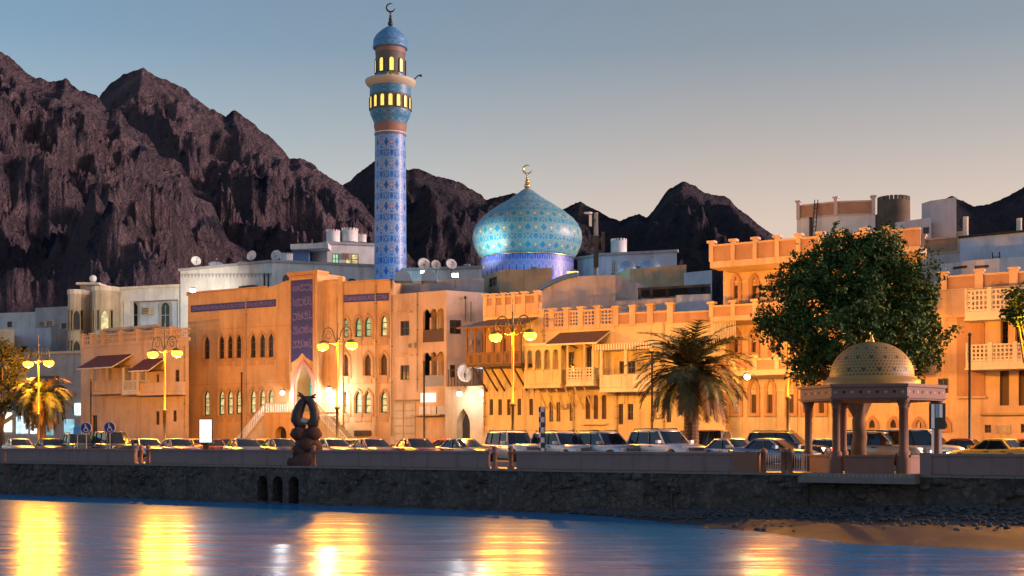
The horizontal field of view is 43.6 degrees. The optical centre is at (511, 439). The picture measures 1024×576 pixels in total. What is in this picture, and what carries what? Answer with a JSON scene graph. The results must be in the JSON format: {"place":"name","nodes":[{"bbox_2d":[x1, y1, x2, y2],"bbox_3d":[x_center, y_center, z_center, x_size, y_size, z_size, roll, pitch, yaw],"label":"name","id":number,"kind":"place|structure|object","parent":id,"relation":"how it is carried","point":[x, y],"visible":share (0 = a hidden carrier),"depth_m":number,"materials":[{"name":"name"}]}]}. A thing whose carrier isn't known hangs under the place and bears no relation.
{"place":"outdoors","nodes":[
{"label":"outdoors","id":0,"kind":"place"},
{"bbox_2d":[0,329,13,351],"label":"cream house","id":1,"kind":"structure","parent":0,"point":[6,334],"depth_m":172.00,"materials":[{"name":"grey paint"}]},
{"bbox_2d":[0,312,34,328],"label":"white house","id":2,"kind":"structure","parent":0,"point":[19,320],"depth_m":201.90,"materials":[{"name":"grey paint"}]},
{"bbox_2d":[0,350,80,445],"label":"shop building","id":3,"kind":"structure","parent":0,"point":[66,364],"depth_m":148.58,"materials":[{"name":"grey paint"}]},
{"bbox_2d":[16,416,27,433],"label":"shop window","id":4,"kind":"structure","parent":3,"relation":"in","point":[20,428],"depth_m":150.71,"materials":[{"name":"grey"}]},
{"bbox_2d":[14,328,67,352],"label":"blue house","id":5,"kind":"structure","parent":0,"point":[53,339],"depth_m":181.07,"materials":[{"name":"grey paint"}]},
{"bbox_2d":[35,306,67,329],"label":"grey house","id":6,"kind":"structure","parent":0,"point":[50,317],"depth_m":194.56,"materials":[{"name":"paint"}]},
{"bbox_2d":[0,52,250,312],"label":"mountain","id":7,"kind":"structure","parent":0,"point":[90,184],"depth_m":465.74,"materials":[{"name":"stone"}]},
{"bbox_2d":[76,324,190,443],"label":"building","id":8,"kind":"structure","parent":0,"point":[121,369],"depth_m":132.53,"materials":[{"name":"beige paint"}]},
{"bbox_2d":[99,68,415,267],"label":"mountain peak","id":9,"kind":"structure","parent":0,"point":[267,194],"depth_m":806.42,"materials":[{"name":"stone"}]},
{"bbox_2d":[178,259,373,336],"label":"long white house","id":10,"kind":"structure","parent":0,"point":[269,273],"depth_m":153.04,"materials":[{"name":"grey paint"}]},
{"bbox_2d":[290,241,373,263],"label":"roof storey","id":11,"kind":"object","parent":10,"relation":"on","point":[346,252],"visible":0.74,"depth_m":158.91,"materials":[{"name":"grey paint"}]},
{"bbox_2d":[326,229,339,241],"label":"water tank","id":12,"kind":"object","parent":11,"relation":"on","point":[333,236],"visible":0.97,"depth_m":160.27,"materials":[{"name":"white paint"}]},
{"bbox_2d":[341,227,357,242],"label":"water tank","id":13,"kind":"object","parent":11,"relation":"on","point":[350,234],"visible":0.95,"depth_m":161.14,"materials":[{"name":"white paint"}]},
{"bbox_2d":[402,265,483,280],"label":"white terrace house","id":14,"kind":"structure","parent":0,"point":[464,272],"depth_m":138.77,"materials":[{"name":"grey paint"}]},
{"bbox_2d":[390,290,500,445],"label":"apartment house","id":15,"kind":"structure","parent":0,"point":[441,341],"depth_m":119.27,"materials":[{"name":"beige paint"}]},
{"bbox_2d":[394,402,403,445],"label":"shutter door","id":16,"kind":"structure","parent":15,"relation":"in","point":[398,407],"depth_m":120.62,"materials":[{"name":"beige paint"}]},
{"bbox_2d":[394,270,412,282],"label":"tarpaulin cover","id":17,"kind":"object","parent":15,"relation":"on","point":[402,276],"visible":1,"depth_m":121.00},
{"bbox_2d":[404,402,415,437],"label":"shutter door","id":18,"kind":"structure","parent":15,"relation":"in","point":[409,407],"depth_m":119.89,"materials":[{"name":"beige paint"}]},
{"bbox_2d":[421,270,437,282],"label":"tarpaulin cover","id":19,"kind":"object","parent":15,"relation":"on","point":[428,276],"visible":1,"depth_m":121.00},
{"bbox_2d":[343,161,604,270],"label":"mountain","id":20,"kind":"structure","parent":0,"point":[444,216],"depth_m":1005.26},
{"bbox_2d":[144,462,806,472],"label":"promenade paving","id":21,"kind":"structure","parent":0,"point":[500,467],"depth_m":65.23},
{"bbox_2d":[5,448,137,462],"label":"parapet","id":22,"kind":"structure","parent":21,"relation":"on","point":[66,455],"depth_m":90.12,"materials":[{"name":"paint"}]},
{"bbox_2d":[149,449,293,465],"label":"parapet","id":23,"kind":"structure","parent":21,"relation":"on","point":[222,457],"depth_m":82.66,"materials":[{"name":"paint"}]},
{"bbox_2d":[287,392,322,465],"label":"fish sculpture","id":24,"kind":"object","parent":21,"relation":"on","point":[304,437],"visible":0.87,"depth_m":79.56,"materials":[{"name":"stone"}]},
{"bbox_2d":[315,450,491,468],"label":"parapet","id":25,"kind":"structure","parent":21,"relation":"on","point":[414,458],"depth_m":75.00,"materials":[{"name":"paint"}]},
{"bbox_2d":[539,407,545,450],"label":"chequered pylon","id":26,"kind":"object","parent":21,"relation":"on","point":[540,428],"visible":0.68,"depth_m":72.45,"materials":[{"name":"metal"}]},
{"bbox_2d":[798,331,947,483],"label":"domed pavilion","id":27,"kind":"structure","parent":21,"relation":"on","point":[871,371],"depth_m":61.09,"materials":[{"name":"stone"}]},
{"bbox_2d":[929,403,945,452],"bbox_3d":[19.950,-0.019,60.042,0.750,3.338,0.115,0,0,0],"label":"display board","id":28,"kind":"object","parent":21,"relation":"on","point":[937,415],"visible":0.83,"depth_m":60.00,"materials":[{"name":"metal"}]},
{"bbox_2d":[0,494,1023,575],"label":"sea water","id":29,"kind":"structure","parent":0,"point":[63,536],"depth_m":47.72,"materials":[{"name":"blue liquid"}]},
{"bbox_2d":[0,462,1023,511],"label":"sea wall","id":30,"kind":"structure","parent":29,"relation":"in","point":[531,490],"depth_m":71.60,"materials":[{"name":"stone"}]},
{"bbox_2d":[515,451,760,471],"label":"parapet","id":31,"kind":"structure","parent":30,"relation":"on","point":[677,461],"depth_m":66.99,"materials":[{"name":"paint"}]},
{"bbox_2d":[760,448,806,472],"bbox_3d":[13.371,1.040,63.134,2.420,1.220,0.400,0,0,31],"label":"metal railing","id":32,"kind":"object","parent":30,"relation":"on","point":[786,460],"visible":1,"depth_m":62.98,"materials":[{"name":"brown metal"}]},
{"bbox_2d":[919,453,1023,475],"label":"parapet","id":33,"kind":"structure","parent":30,"relation":"on","point":[972,464],"depth_m":58.30,"materials":[{"name":"paint"}]},
{"bbox_2d":[0,491,1023,533],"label":"shore pebbles","id":34,"kind":"object","parent":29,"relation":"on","point":[743,513],"visible":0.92,"depth_m":60.67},
{"bbox_2d":[0,0,1023,238],"label":"sky","id":35,"kind":"structure","parent":0,"point":[765,106],"materials":[{"name":"blue"}]},
{"bbox_2d":[482,268,551,294],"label":"beige block","id":36,"kind":"structure","parent":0,"point":[530,281],"depth_m":125.36,"materials":[{"name":"grey paint"}]},
{"bbox_2d":[138,457,895,465],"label":"road","id":37,"kind":"structure","parent":0,"point":[507,461],"depth_m":86.10,"materials":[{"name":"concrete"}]},
{"bbox_2d":[2,438,36,447],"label":"parked car","id":38,"kind":"object","parent":37,"relation":"on","point":[18,443],"visible":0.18,"depth_m":102.84,"materials":[{"name":"silver metal"}]},
{"bbox_2d":[23,334,53,441],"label":"street lamp","id":39,"kind":"object","parent":37,"relation":"on","point":[28,362],"visible":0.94,"depth_m":109.93,"materials":[{"name":"metal"}]},
{"bbox_2d":[34,438,62,447],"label":"parked car","id":40,"kind":"object","parent":37,"relation":"on","point":[49,443],"visible":0.18,"depth_m":100.77,"materials":[{"name":"paint"}]},
{"bbox_2d":[60,432,94,448],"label":"parked car","id":41,"kind":"object","parent":37,"relation":"on","point":[69,441],"visible":0.24,"depth_m":98.94,"materials":[{"name":"teal paint"}]},
{"bbox_2d":[91,431,132,448],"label":"parked car","id":42,"kind":"object","parent":37,"relation":"on","point":[118,440],"visible":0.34,"depth_m":96.77,"materials":[{"name":"paint"}]},
{"bbox_2d":[131,438,162,457],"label":"parked car","id":43,"kind":"object","parent":37,"relation":"on","point":[153,443],"visible":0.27,"depth_m":95.13,"materials":[{"name":"silver metal"}]},
{"bbox_2d":[147,328,182,440],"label":"street lamp","id":44,"kind":"object","parent":37,"relation":"on","point":[152,353],"visible":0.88,"depth_m":100.93,"materials":[{"name":"metal"}]},
{"bbox_2d":[158,438,199,448],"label":"parked car","id":45,"kind":"object","parent":37,"relation":"on","point":[176,443],"visible":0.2,"depth_m":93.50,"materials":[{"name":"paint"}]},
{"bbox_2d":[197,438,230,448],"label":"passing car","id":46,"kind":"object","parent":37,"relation":"on","point":[220,443],"visible":0.13,"depth_m":102.06,"materials":[{"name":"red paint"}]},
{"bbox_2d":[223,438,264,449],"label":"parked car","id":47,"kind":"object","parent":37,"relation":"on","point":[245,443],"visible":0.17,"depth_m":90.03,"materials":[{"name":"blue paint"}]},
{"bbox_2d":[259,438,294,449],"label":"parked car","id":48,"kind":"object","parent":37,"relation":"on","point":[279,444],"visible":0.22,"depth_m":88.30,"materials":[{"name":"paint"}]},
{"bbox_2d":[317,438,354,449],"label":"parked car","id":49,"kind":"object","parent":37,"relation":"on","point":[334,444],"visible":0.17,"depth_m":85.77,"materials":[{"name":"beige paint"}]},
{"bbox_2d":[317,317,357,437],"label":"street lamp","id":50,"kind":"object","parent":37,"relation":"on","point":[351,344],"visible":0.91,"depth_m":93.13,"materials":[{"name":"metal"}]},
{"bbox_2d":[348,438,396,449],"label":"parked car","id":51,"kind":"object","parent":37,"relation":"on","point":[370,444],"visible":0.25,"depth_m":84.13,"materials":[{"name":"paint"}]},
{"bbox_2d":[391,438,442,450],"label":"parked car","id":52,"kind":"object","parent":37,"relation":"on","point":[423,444],"visible":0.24,"depth_m":82.25,"materials":[{"name":"red paint"}]},
{"bbox_2d":[435,438,492,458],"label":"parked car","id":53,"kind":"object","parent":37,"relation":"on","point":[460,444],"visible":0.24,"depth_m":80.34,"materials":[{"name":"silver paint"}]},
{"bbox_2d":[482,430,542,461],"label":"parked car","id":54,"kind":"object","parent":37,"relation":"on","point":[504,440],"visible":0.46,"depth_m":78.40,"materials":[{"name":"white paint"}]},
{"bbox_2d":[489,303,536,429],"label":"street lamp","id":55,"kind":"object","parent":37,"relation":"on","point":[496,335],"visible":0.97,"depth_m":84.93,"materials":[{"name":"metal"}]},
{"bbox_2d":[529,430,591,450],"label":"parked car","id":56,"kind":"object","parent":37,"relation":"on","point":[560,441],"visible":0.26,"depth_m":76.44,"materials":[{"name":"white paint"}]},
{"bbox_2d":[573,430,640,451],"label":"parked car","id":57,"kind":"object","parent":37,"relation":"on","point":[597,440],"visible":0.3,"depth_m":75.00,"materials":[{"name":"silver metal"}]},
{"bbox_2d":[626,428,707,451],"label":"parked car","id":58,"kind":"object","parent":37,"relation":"on","point":[653,440],"visible":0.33,"depth_m":73.03,"materials":[{"name":"white paint"}]},
{"bbox_2d":[680,430,731,446],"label":"passing car","id":59,"kind":"object","parent":37,"relation":"on","point":[706,438],"visible":0.09,"depth_m":81.17,"materials":[{"name":"red paint"}]},
{"bbox_2d":[707,438,771,464],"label":"parked car","id":60,"kind":"object","parent":37,"relation":"on","point":[721,445],"visible":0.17,"depth_m":71.12,"materials":[{"name":"silver metal"}]},
{"bbox_2d":[728,438,820,467],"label":"parked car","id":61,"kind":"object","parent":37,"relation":"on","point":[773,445],"visible":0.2,"depth_m":68.34,"materials":[{"name":"grey paint"}]},
{"bbox_2d":[747,430,830,463],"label":"passing car","id":62,"kind":"object","parent":37,"relation":"on","point":[793,438],"visible":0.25,"depth_m":75.59,"materials":[{"name":"paint"}]},
{"bbox_2d":[765,294,814,431],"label":"street lamp","id":63,"kind":"object","parent":37,"relation":"on","point":[787,398],"visible":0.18,"depth_m":79.93,"materials":[{"name":"metal"}]},
{"bbox_2d":[831,430,925,462],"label":"passing car","id":64,"kind":"object","parent":37,"relation":"on","point":[882,443],"visible":0.28,"depth_m":71.47,"materials":[{"name":"beige paint"}]},
{"bbox_2d":[875,429,964,464],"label":"passing car","id":65,"kind":"object","parent":37,"relation":"on","point":[920,437],"visible":0.1,"depth_m":71.34,"materials":[{"name":"white paint"}]},
{"bbox_2d":[945,438,978,448],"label":"passing car","id":66,"kind":"object","parent":37,"relation":"on","point":[963,442],"visible":0.07,"depth_m":70.79,"materials":[{"name":"red paint"}]},
{"bbox_2d":[948,438,1023,453],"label":"passing car","id":67,"kind":"object","parent":37,"relation":"on","point":[999,446],"visible":0.26,"depth_m":67.84,"materials":[{"name":"yellow paint"}]},
{"bbox_2d":[472,165,581,278],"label":"mosque dome","id":68,"kind":"structure","parent":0,"point":[527,227],"depth_m":145.16,"materials":[{"name":"tile"}]},
{"bbox_2d":[537,272,649,326],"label":"vaulted house","id":69,"kind":"structure","parent":0,"point":[574,290],"depth_m":114.48,"materials":[{"name":"paint"}]},
{"bbox_2d":[584,212,604,275],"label":"telecom mast","id":70,"kind":"object","parent":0,"point":[596,256],"visible":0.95,"depth_m":133.30,"materials":[{"name":"metal"}]},
{"bbox_2d":[575,249,678,275],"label":"back white house","id":71,"kind":"structure","parent":0,"point":[660,257],"depth_m":149.29,"materials":[{"name":"grey paint"}]},
{"bbox_2d":[611,238,626,252],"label":"water tank","id":72,"kind":"object","parent":71,"relation":"on","point":[618,245],"visible":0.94,"depth_m":152.19,"materials":[{"name":"white paint"}]},
{"bbox_2d":[617,261,637,272],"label":"steel tank","id":73,"kind":"object","parent":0,"point":[624,265],"visible":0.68,"depth_m":138.33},
{"bbox_2d":[638,259,660,267],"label":"steel tank","id":74,"kind":"object","parent":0,"point":[647,263],"visible":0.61,"depth_m":138.39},
{"bbox_2d":[563,181,781,304],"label":"mountain","id":75,"kind":"structure","parent":0,"point":[688,221],"depth_m":1257.34,"materials":[{"name":"stone"}]},
{"bbox_2d":[541,509,1023,549],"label":"beach sand","id":76,"kind":"structure","parent":0,"point":[968,535],"depth_m":52.36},
{"bbox_2d":[875,195,909,229],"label":"fort tower","id":77,"kind":"structure","parent":0,"point":[895,209],"depth_m":227.61,"materials":[{"name":"stone"}]},
{"bbox_2d":[895,217,930,237],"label":"white roof block","id":78,"kind":"structure","parent":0,"point":[924,224],"depth_m":125.88,"materials":[{"name":"grey paint"}]},
{"bbox_2d":[922,197,955,237],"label":"white roof block","id":79,"kind":"structure","parent":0,"point":[941,213],"depth_m":127.14,"materials":[{"name":"grey paint"}]},
{"bbox_2d":[921,231,962,287],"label":"terrace roof house","id":80,"kind":"structure","parent":0,"point":[950,252],"depth_m":101.97,"materials":[{"name":"grey paint"}]},
{"bbox_2d":[948,187,1023,235],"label":"mountain","id":81,"kind":"structure","parent":0,"point":[1002,214],"depth_m":1279.82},
{"label":"ground","id":82,"kind":"structure","parent":0,"visible":0},
{"bbox_2d":[0,332,35,447],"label":"olive tree","id":83,"kind":"object","parent":82,"relation":"on","point":[9,354],"visible":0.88,"depth_m":115.88,"materials":[{"name":"green plant"}]},
{"bbox_2d":[5,377,74,438],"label":"date palm","id":84,"kind":"object","parent":82,"relation":"on","point":[49,404],"visible":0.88,"depth_m":112.02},
{"bbox_2d":[67,275,179,350],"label":"cream villa","id":85,"kind":"object","parent":82,"relation":"on","point":[94,306],"visible":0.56,"depth_m":163.44,"materials":[{"name":"grey paint"}]},
{"bbox_2d":[160,302,169,326],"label":"window","id":86,"kind":"structure","parent":85,"relation":"in","point":[164,308],"depth_m":163.23,"materials":[{"name":"glass"}]},
{"bbox_2d":[199,419,212,448],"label":"light panel","id":87,"kind":"object","parent":82,"relation":"on","point":[205,432],"visible":0.81,"depth_m":94.98,"materials":[{"name":"metal"}]},
{"bbox_2d":[186,270,401,444],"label":"mosque","id":88,"kind":"structure","parent":82,"relation":"on","point":[264,340],"depth_m":126.07,"materials":[{"name":"paint"}]},
{"bbox_2d":[365,3,421,280],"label":"minaret","id":89,"kind":"object","parent":82,"relation":"on","point":[390,84],"visible":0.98,"depth_m":139.45,"materials":[{"name":"tile"}]},
{"bbox_2d":[423,361,424,437],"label":"black pole","id":90,"kind":"object","parent":82,"relation":"on","point":[423,399],"visible":0.59,"depth_m":96.94,"materials":[{"name":"metal"}]},
{"bbox_2d":[400,278,483,374],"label":"building","id":91,"kind":"structure","parent":82,"relation":"on","point":[471,285],"depth_m":125.45,"materials":[{"name":"paint"}]},
{"bbox_2d":[444,368,482,445],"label":"gate house","id":92,"kind":"structure","parent":82,"relation":"on","point":[464,415],"depth_m":114.25,"materials":[{"name":"beige paint"}]},
{"bbox_2d":[457,363,472,386],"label":"satellite dish","id":93,"kind":"object","parent":92,"relation":"on","point":[464,373],"visible":0.97,"depth_m":113.58,"materials":[{"name":"paint"}]},
{"bbox_2d":[457,290,541,443],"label":"wooden balcony house","id":94,"kind":"structure","parent":82,"relation":"on","point":[492,360],"depth_m":104.56,"materials":[{"name":"beige paint"}]},
{"bbox_2d":[486,329,518,351],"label":"window","id":95,"kind":"structure","parent":94,"relation":"in","point":[498,345],"depth_m":105.31,"materials":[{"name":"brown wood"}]},
{"bbox_2d":[138,458,895,470],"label":"kerb","id":96,"kind":"structure","parent":82,"relation":"on","point":[504,464],"depth_m":68.52,"materials":[{"name":"concrete"}]},
{"bbox_2d":[522,305,614,432],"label":"arcaded house","id":97,"kind":"structure","parent":82,"relation":"on","point":[565,379],"depth_m":101.41,"materials":[{"name":"beige paint"}]},
{"bbox_2d":[613,298,675,431],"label":"building","id":98,"kind":"structure","parent":82,"relation":"on","point":[659,302],"depth_m":105.94,"materials":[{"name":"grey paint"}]},
{"bbox_2d":[612,260,685,298],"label":"green block","id":99,"kind":"structure","parent":82,"relation":"on","point":[661,276],"depth_m":122.58,"materials":[{"name":"grey paint"}]},
{"bbox_2d":[594,302,725,440],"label":"striped awning house","id":100,"kind":"structure","parent":82,"relation":"on","point":[630,326],"depth_m":98.50,"materials":[{"name":"paint"}]},
{"bbox_2d":[621,319,762,443],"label":"date palm","id":101,"kind":"object","parent":82,"relation":"on","point":[693,379],"visible":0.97,"depth_m":78.16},
{"bbox_2d":[676,294,709,311],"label":"blue roof room","id":102,"kind":"object","parent":82,"relation":"on","point":[695,302],"visible":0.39,"depth_m":103.52,"materials":[{"name":"grey paint"}]},
{"bbox_2d":[638,284,710,299],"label":"roof pergola","id":103,"kind":"object","parent":102,"relation":"on","point":[663,291],"visible":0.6,"depth_m":109.34,"materials":[{"name":"metal"}]},
{"bbox_2d":[684,270,711,300],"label":"bluish block","id":104,"kind":"structure","parent":82,"relation":"on","point":[697,277],"depth_m":119.89,"materials":[{"name":"grey paint"}]},
{"bbox_2d":[707,225,926,440],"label":"terrace house","id":105,"kind":"structure","parent":82,"relation":"on","point":[746,268],"depth_m":94.28,"materials":[{"name":"beige paint"}]},
{"bbox_2d":[795,195,876,236],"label":"roof penthouse","id":106,"kind":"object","parent":82,"relation":"on","point":[854,215],"visible":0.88,"depth_m":110.05,"materials":[{"name":"grey paint"}]},
{"bbox_2d":[750,220,963,454],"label":"round tree","id":107,"kind":"object","parent":82,"relation":"on","point":[866,307],"visible":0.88,"depth_m":68.31,"materials":[{"name":"green plant"}]},
{"bbox_2d":[912,267,1023,441],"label":"end house","id":108,"kind":"structure","parent":82,"relation":"on","point":[973,304],"depth_m":86.84,"materials":[{"name":"beige paint"}]},
{"bbox_2d":[1000,371,1008,405],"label":"window","id":109,"kind":"structure","parent":108,"relation":"in","point":[1004,375],"depth_m":86.40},
{"bbox_2d":[1019,370,1023,405],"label":"window","id":110,"kind":"structure","parent":108,"relation":"in","point":[1021,372],"depth_m":85.83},
{"bbox_2d":[968,333,971,437],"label":"black pole","id":111,"kind":"object","parent":82,"relation":"on","point":[969,384],"visible":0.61,"depth_m":73.94,"materials":[{"name":"metal"}]},
{"bbox_2d":[941,257,1023,275],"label":"roof step","id":112,"kind":"object","parent":82,"relation":"on","point":[987,265],"visible":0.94,"depth_m":92.43,"materials":[{"name":"grey paint"}]},
{"bbox_2d":[958,230,1023,261],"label":"bluish roof house","id":113,"kind":"structure","parent":82,"relation":"on","point":[1007,244],"depth_m":97.42,"materials":[{"name":"grey paint"}]},
{"bbox_2d":[998,282,1023,362],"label":"round tree","id":114,"kind":"object","parent":82,"relation":"on","point":[1013,313],"visible":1,"depth_m":71.88,"materials":[{"name":"green plant"}]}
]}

